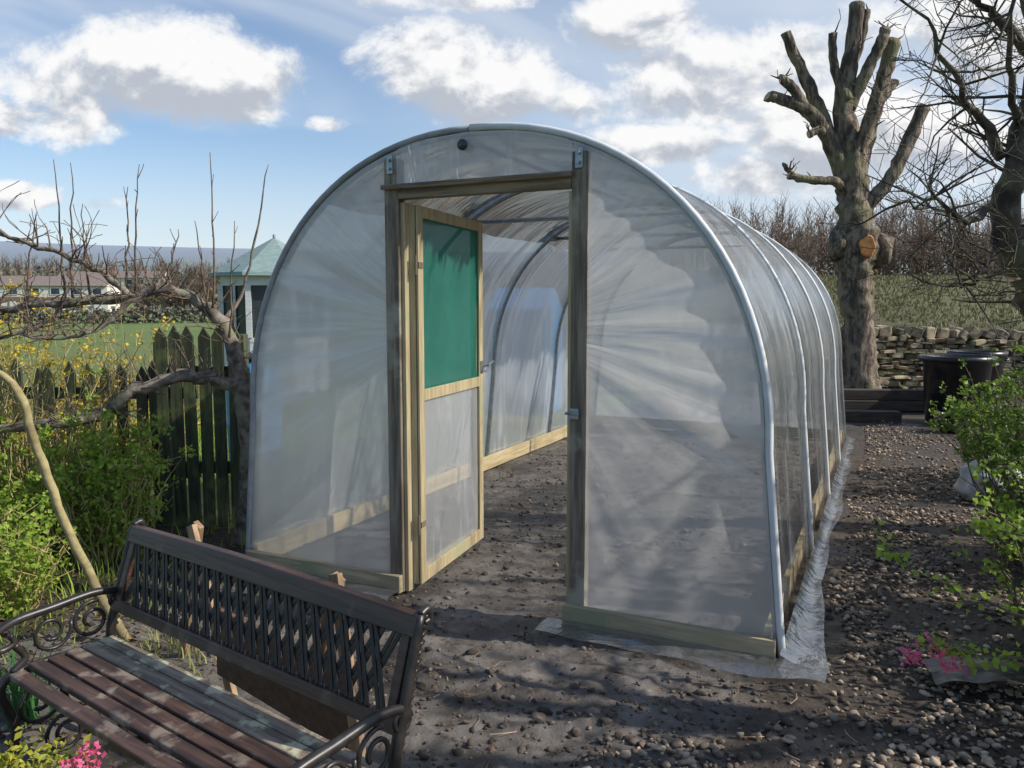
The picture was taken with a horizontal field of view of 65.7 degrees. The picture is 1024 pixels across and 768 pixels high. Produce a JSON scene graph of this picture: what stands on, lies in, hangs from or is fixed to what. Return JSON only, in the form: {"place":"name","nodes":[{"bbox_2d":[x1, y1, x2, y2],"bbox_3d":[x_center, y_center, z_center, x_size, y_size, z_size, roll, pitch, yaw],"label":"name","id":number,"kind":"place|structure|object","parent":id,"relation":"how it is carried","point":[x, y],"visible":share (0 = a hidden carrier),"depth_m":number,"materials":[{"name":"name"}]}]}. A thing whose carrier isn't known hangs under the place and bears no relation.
{"place":"outdoors","nodes":[
{"label":"outdoors","id":0,"kind":"place"},
{"bbox_2d":[0,526,258,663],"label":"grass","id":1,"kind":"structure","parent":0,"point":[27,608],"depth_m":4.13,"materials":[{"name":"green plant"}]},
{"bbox_2d":[0,386,1023,767],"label":"garden ground","id":2,"kind":"structure","parent":0,"point":[594,668],"depth_m":3.54,"materials":[{"name":"soil"}]},
{"bbox_2d":[0,416,85,566],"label":"currant shrub","id":3,"kind":"object","parent":2,"relation":"on","point":[9,489],"visible":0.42,"depth_m":4.56,"materials":[{"name":"green plant"}]},
{"bbox_2d":[0,490,87,620],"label":"currant shrub","id":4,"kind":"object","parent":2,"relation":"on","point":[22,559],"visible":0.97,"depth_m":3.82,"materials":[{"name":"green plant"}]},
{"bbox_2d":[0,612,125,729],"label":"daffodil leaves","id":5,"kind":"object","parent":2,"relation":"on","point":[30,702],"visible":0.45,"depth_m":2.85,"materials":[{"name":"green plant"}]},
{"bbox_2d":[0,726,126,767],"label":"primrose plant","id":6,"kind":"object","parent":2,"relation":"on","point":[12,760],"visible":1,"depth_m":2.07,"materials":[{"name":"green plant"}]},
{"bbox_2d":[0,278,128,465],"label":"forsythia","id":7,"kind":"object","parent":2,"relation":"on","point":[32,348],"visible":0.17,"depth_m":6.25,"materials":[{"name":"yellow plant"}]},
{"bbox_2d":[0,370,130,640],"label":"wooden pole","id":8,"kind":"object","parent":2,"relation":"on","point":[80,556],"visible":0.92,"depth_m":3.46,"materials":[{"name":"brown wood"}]},
{"bbox_2d":[0,312,162,537],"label":"thicket","id":9,"kind":"object","parent":2,"relation":"on","point":[20,461],"visible":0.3,"depth_m":5.07,"materials":[{"name":"plant"}]},
{"bbox_2d":[16,368,198,566],"bbox_3d":[-2.361,0.490,4.667,0.964,1.174,0.817,0,6,0],"label":"currant shrub","id":10,"kind":"object","parent":2,"relation":"on","point":[104,477],"visible":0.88,"depth_m":4.59,"materials":[{"name":"green plant"}]},
{"bbox_2d":[0,535,244,744],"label":"leaf litter","id":11,"kind":"object","parent":2,"relation":"on","point":[40,634],"visible":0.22,"depth_m":3.75,"materials":[{"name":"brown plant"}]},
{"bbox_2d":[0,325,249,526],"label":"picket fence","id":12,"kind":"object","parent":2,"relation":"on","point":[193,469],"visible":0.58,"depth_m":5.35,"materials":[{"name":"green wood"}]},
{"bbox_2d":[10,394,242,634],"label":"lawn","id":13,"kind":"structure","parent":2,"relation":"on","point":[199,442],"depth_m":6.17,"materials":[{"name":"green plant"}]},
{"bbox_2d":[0,154,268,545],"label":"apple tree","id":14,"kind":"object","parent":2,"relation":"on","point":[237,384],"visible":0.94,"depth_m":4.76,"materials":[{"name":"brown plant"}]},
{"bbox_2d":[54,304,226,490],"bbox_3d":[-2.987,0.117,6.353,1.402,1.550,0.959,0,6,0],"label":"forsythia","id":15,"kind":"object","parent":2,"relation":"on","point":[134,358],"visible":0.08,"depth_m":6.28,"materials":[{"name":"yellow plant"}]},
{"bbox_2d":[124,624,216,677],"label":"grass","id":16,"kind":"structure","parent":2,"relation":"on","point":[170,647],"depth_m":3.40,"materials":[{"name":"plant"}]},
{"bbox_2d":[0,518,433,767],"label":"garden bench","id":17,"kind":"object","parent":2,"relation":"on","point":[189,719],"visible":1,"depth_m":2.23,"materials":[{"name":"brown wood"}]},
{"bbox_2d":[225,353,251,460],"bbox_3d":[-2.360,0.249,7.261,0.500,1.060,0.500,0,6,0],"label":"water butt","id":18,"kind":"object","parent":2,"relation":"on","point":[228,409],"visible":0.05,"depth_m":7.11,"materials":[{"name":"plastic"}]},
{"bbox_2d":[209,234,285,365],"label":"summerhouse","id":19,"kind":"structure","parent":2,"relation":"on","point":[266,255],"depth_m":13.33,"materials":[{"name":"teal wood"}]},
{"bbox_2d":[223,285,245,333],"bbox_3d":[-4.670,-1.233,13.436,0.498,0.880,0.498,-1,6,-11],"label":"window","id":20,"kind":"structure","parent":19,"relation":"in","point":[241,309],"depth_m":13.40,"materials":[{"name":"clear glass"}]},
{"bbox_2d":[251,285,267,337],"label":"window","id":21,"kind":"structure","parent":19,"relation":"in","point":[257,291],"depth_m":13.25,"materials":[{"name":"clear glass"}]},
{"bbox_2d":[179,520,365,756],"bbox_3d":[-0.911,0.888,2.897,1.473,0.677,0.181,5,8,43],"label":"wooden trestle","id":22,"kind":"object","parent":2,"relation":"on","point":[324,721],"visible":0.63,"depth_m":2.66,"materials":[{"name":"brown wood"}]},
{"bbox_2d":[0,440,982,767],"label":"soil clods","id":23,"kind":"object","parent":2,"relation":"on","point":[540,714],"visible":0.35,"depth_m":3.10,"materials":[{"name":"brown soil"}]},
{"bbox_2d":[245,122,853,677],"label":"polytunnel","id":24,"kind":"structure","parent":2,"relation":"on","point":[447,316],"depth_m":4.08,"materials":[{"name":"plastic"}]},
{"bbox_2d":[409,205,493,583],"bbox_3d":[-0.324,0.035,4.527,0.116,1.970,0.956,2,6,19],"label":"door","id":25,"kind":"structure","parent":24,"relation":"in","point":[446,249],"depth_m":4.43,"materials":[{"name":"brown wood"}]},
{"bbox_2d":[175,602,1014,767],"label":"twig litter","id":26,"kind":"object","parent":2,"relation":"on","point":[648,711],"visible":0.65,"depth_m":2.95,"materials":[{"name":"wood"}]},
{"bbox_2d":[582,420,1023,767],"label":"gravel","id":27,"kind":"structure","parent":2,"relation":"on","point":[936,759],"depth_m":3.60,"materials":[{"name":"grey gravel"}]},
{"bbox_2d":[922,655,1023,684],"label":"plastic sheet","id":28,"kind":"object","parent":27,"relation":"on","point":[982,675],"visible":0.74,"depth_m":3.09,"materials":[{"name":"plastic"}]},
{"bbox_2d":[785,409,901,422],"bbox_3d":[4.300,0.415,10.318,1.408,0.145,0.180,1,6,6],"label":"timber sleeper","id":29,"kind":"object","parent":2,"relation":"on","point":[868,416],"visible":0.69,"depth_m":10.21,"materials":[{"name":"brown wood"}]},
{"bbox_2d":[782,399,923,410],"bbox_3d":[5.100,0.301,11.311,2.405,0.145,0.180,0,6,4],"label":"timber sleeper","id":30,"kind":"object","parent":29,"relation":"on","point":[907,405],"visible":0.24,"depth_m":11.22,"materials":[{"name":"brown wood"}]},
{"bbox_2d":[795,388,923,399],"bbox_3d":[5.150,0.148,11.336,2.105,0.145,0.180,0,6,4],"label":"timber sleeper","id":31,"kind":"object","parent":30,"relation":"on","point":[883,394],"visible":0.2,"depth_m":11.25,"materials":[{"name":"brown wood"}]},
{"bbox_2d":[763,0,930,388],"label":"pollarded tree","id":32,"kind":"object","parent":2,"relation":"on","point":[844,145],"visible":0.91,"depth_m":12.48,"materials":[{"name":"brown plant"}]},
{"bbox_2d":[765,324,1023,393],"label":"dry stone wall","id":33,"kind":"structure","parent":2,"relation":"on","point":[903,338],"depth_m":13.38,"materials":[{"name":"grey stone"}]},
{"bbox_2d":[813,0,1023,347],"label":"fruit tree","id":34,"kind":"object","parent":2,"relation":"on","point":[1002,207],"visible":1,"depth_m":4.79,"materials":[{"name":"brown plant"}]},
{"bbox_2d":[867,454,1023,674],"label":"flowering currant","id":35,"kind":"object","parent":2,"relation":"on","point":[954,587],"visible":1,"depth_m":2.74,"materials":[{"name":"green plant"}]},
{"bbox_2d":[915,354,999,426],"bbox_3d":[5.620,0.070,10.057,0.870,0.860,0.870,6,8,45],"label":"plastic tub","id":36,"kind":"object","parent":2,"relation":"on","point":[938,369],"visible":0.69,"depth_m":9.79,"materials":[{"name":"black plastic"}]},
{"bbox_2d":[924,339,1023,476],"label":"border shrub","id":37,"kind":"object","parent":2,"relation":"on","point":[984,386],"visible":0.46,"depth_m":6.36,"materials":[{"name":"green plant"}]},
{"bbox_2d":[946,349,1009,408],"bbox_3d":[6.450,-0.030,11.052,0.746,0.860,0.746,6,8,45],"label":"plastic tub","id":38,"kind":"object","parent":2,"relation":"on","point":[1003,355],"visible":0.3,"depth_m":10.76,"materials":[{"name":"black plastic"}]},
{"bbox_2d":[942,342,1023,571],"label":"border shrub","id":39,"kind":"object","parent":2,"relation":"on","point":[994,440],"visible":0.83,"depth_m":4.68,"materials":[{"name":"green plant"}]},
{"bbox_2d":[952,465,1023,629],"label":"currant shrub","id":40,"kind":"object","parent":2,"relation":"on","point":[1006,505],"visible":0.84,"depth_m":3.51,"materials":[{"name":"green plant"}]},
{"bbox_2d":[953,455,1023,501],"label":"plastic sack","id":41,"kind":"object","parent":2,"relation":"on","point":[962,487],"visible":0.27,"depth_m":6.06,"materials":[{"name":"white plastic"}]},
{"bbox_2d":[999,386,1023,433],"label":"border shrub","id":42,"kind":"object","parent":2,"relation":"on","point":[1020,410],"visible":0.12,"depth_m":9.19,"materials":[{"name":"green plant"}]},
{"bbox_2d":[0,241,1023,386],"bbox_3d":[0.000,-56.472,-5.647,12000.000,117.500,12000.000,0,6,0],"label":"ground","id":43,"kind":"structure","parent":0,"point":[11,249],"depth_m":43.70,"materials":[{"name":"green plant"}]},
{"bbox_2d":[0,270,31,305],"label":"terraced house","id":44,"kind":"structure","parent":43,"relation":"on","point":[15,280],"depth_m":143.11,"materials":[{"name":"brown brick"}]},
{"bbox_2d":[7,288,17,294],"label":"window","id":45,"kind":"structure","parent":44,"relation":"in","point":[16,289],"depth_m":142.86,"materials":[{"name":"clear glass"}]},
{"bbox_2d":[22,270,72,311],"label":"terraced house","id":46,"kind":"structure","parent":43,"relation":"on","point":[40,284],"depth_m":144.14,"materials":[{"name":"brown brick"}]},
{"bbox_2d":[28,288,39,294],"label":"window","id":47,"kind":"structure","parent":46,"relation":"in","point":[34,289],"depth_m":143.46,"materials":[{"name":"clear glass"}]},
{"bbox_2d":[50,288,59,294],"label":"window","id":48,"kind":"structure","parent":46,"relation":"in","point":[52,290],"depth_m":144.05,"materials":[{"name":"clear glass"}]},
{"bbox_2d":[57,270,89,275],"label":"terraced house","id":49,"kind":"structure","parent":43,"relation":"on","point":[78,273],"depth_m":204.89,"materials":[{"name":"brown brick"}]},
{"bbox_2d":[66,270,120,311],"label":"terraced house","id":50,"kind":"structure","parent":43,"relation":"on","point":[95,283],"depth_m":145.62,"materials":[{"name":"white paint"}]},
{"bbox_2d":[69,288,79,294],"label":"window","id":51,"kind":"structure","parent":50,"relation":"in","point":[76,292],"depth_m":144.70,"materials":[{"name":"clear glass"}]},
{"bbox_2d":[92,288,101,294],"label":"window","id":52,"kind":"structure","parent":50,"relation":"in","point":[97,292],"depth_m":145.36,"materials":[{"name":"grey glass"}]},
{"bbox_2d":[83,267,115,275],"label":"terraced house","id":53,"kind":"structure","parent":43,"relation":"on","point":[96,273],"depth_m":203.46,"materials":[{"name":"brown brick"}]},
{"bbox_2d":[0,304,217,323],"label":"field hedge","id":54,"kind":"object","parent":43,"relation":"on","point":[161,312],"visible":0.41,"depth_m":67.59,"materials":[{"name":"green plant"}]},
{"bbox_2d":[0,265,217,287],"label":"hedge undergrowth","id":55,"kind":"object","parent":43,"relation":"on","point":[22,270],"visible":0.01,"depth_m":231.50,"materials":[{"name":"plant"}]},
{"bbox_2d":[0,252,229,285],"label":"woodland","id":56,"kind":"object","parent":43,"relation":"on","point":[18,266],"visible":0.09,"depth_m":230.13,"materials":[{"name":"plant"}]},
{"bbox_2d":[113,267,140,293],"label":"terraced house","id":57,"kind":"structure","parent":43,"relation":"on","point":[122,276],"depth_m":200.78,"materials":[{"name":"brown brick"}]},
{"bbox_2d":[132,266,166,291],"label":"terraced house","id":58,"kind":"structure","parent":43,"relation":"on","point":[151,275],"depth_m":199.81,"materials":[{"name":"grey brick"}]},
{"bbox_2d":[129,258,219,314],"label":"copse","id":59,"kind":"object","parent":43,"relation":"on","point":[189,279],"visible":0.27,"depth_m":106.51,"materials":[{"name":"brown plant"}]},
{"bbox_2d":[133,281,217,314],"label":"hedge undergrowth","id":60,"kind":"object","parent":43,"relation":"on","point":[169,304],"visible":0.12,"depth_m":106.16,"materials":[{"name":"plant"}]},
{"bbox_2d":[697,182,1023,275],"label":"woodland","id":61,"kind":"object","parent":43,"relation":"on","point":[807,238],"visible":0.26,"depth_m":62.40,"materials":[{"name":"brown plant"}]},
{"bbox_2d":[760,227,1000,276],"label":"hedge undergrowth","id":62,"kind":"object","parent":43,"relation":"on","point":[942,271],"visible":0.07,"depth_m":61.47,"materials":[{"name":"brown plant"}]},
{"bbox_2d":[771,274,1023,386],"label":"rough grass","id":63,"kind":"structure","parent":43,"relation":"on","point":[894,300],"depth_m":30.62,"materials":[{"name":"green plant"}]},
{"bbox_2d":[0,0,1023,248],"label":"sky","id":64,"kind":"structure","parent":0,"point":[308,90],"materials":[{"name":"blue"}]},
{"bbox_2d":[932,412,964,432],"bbox_3d":[5.200,0.458,9.392,0.410,0.220,0.333,0,6,0],"label":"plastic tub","id":65,"kind":"object","parent":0,"point":[944,421],"visible":0.23,"depth_m":9.30,"materials":[{"name":"black plastic"}]}
]}

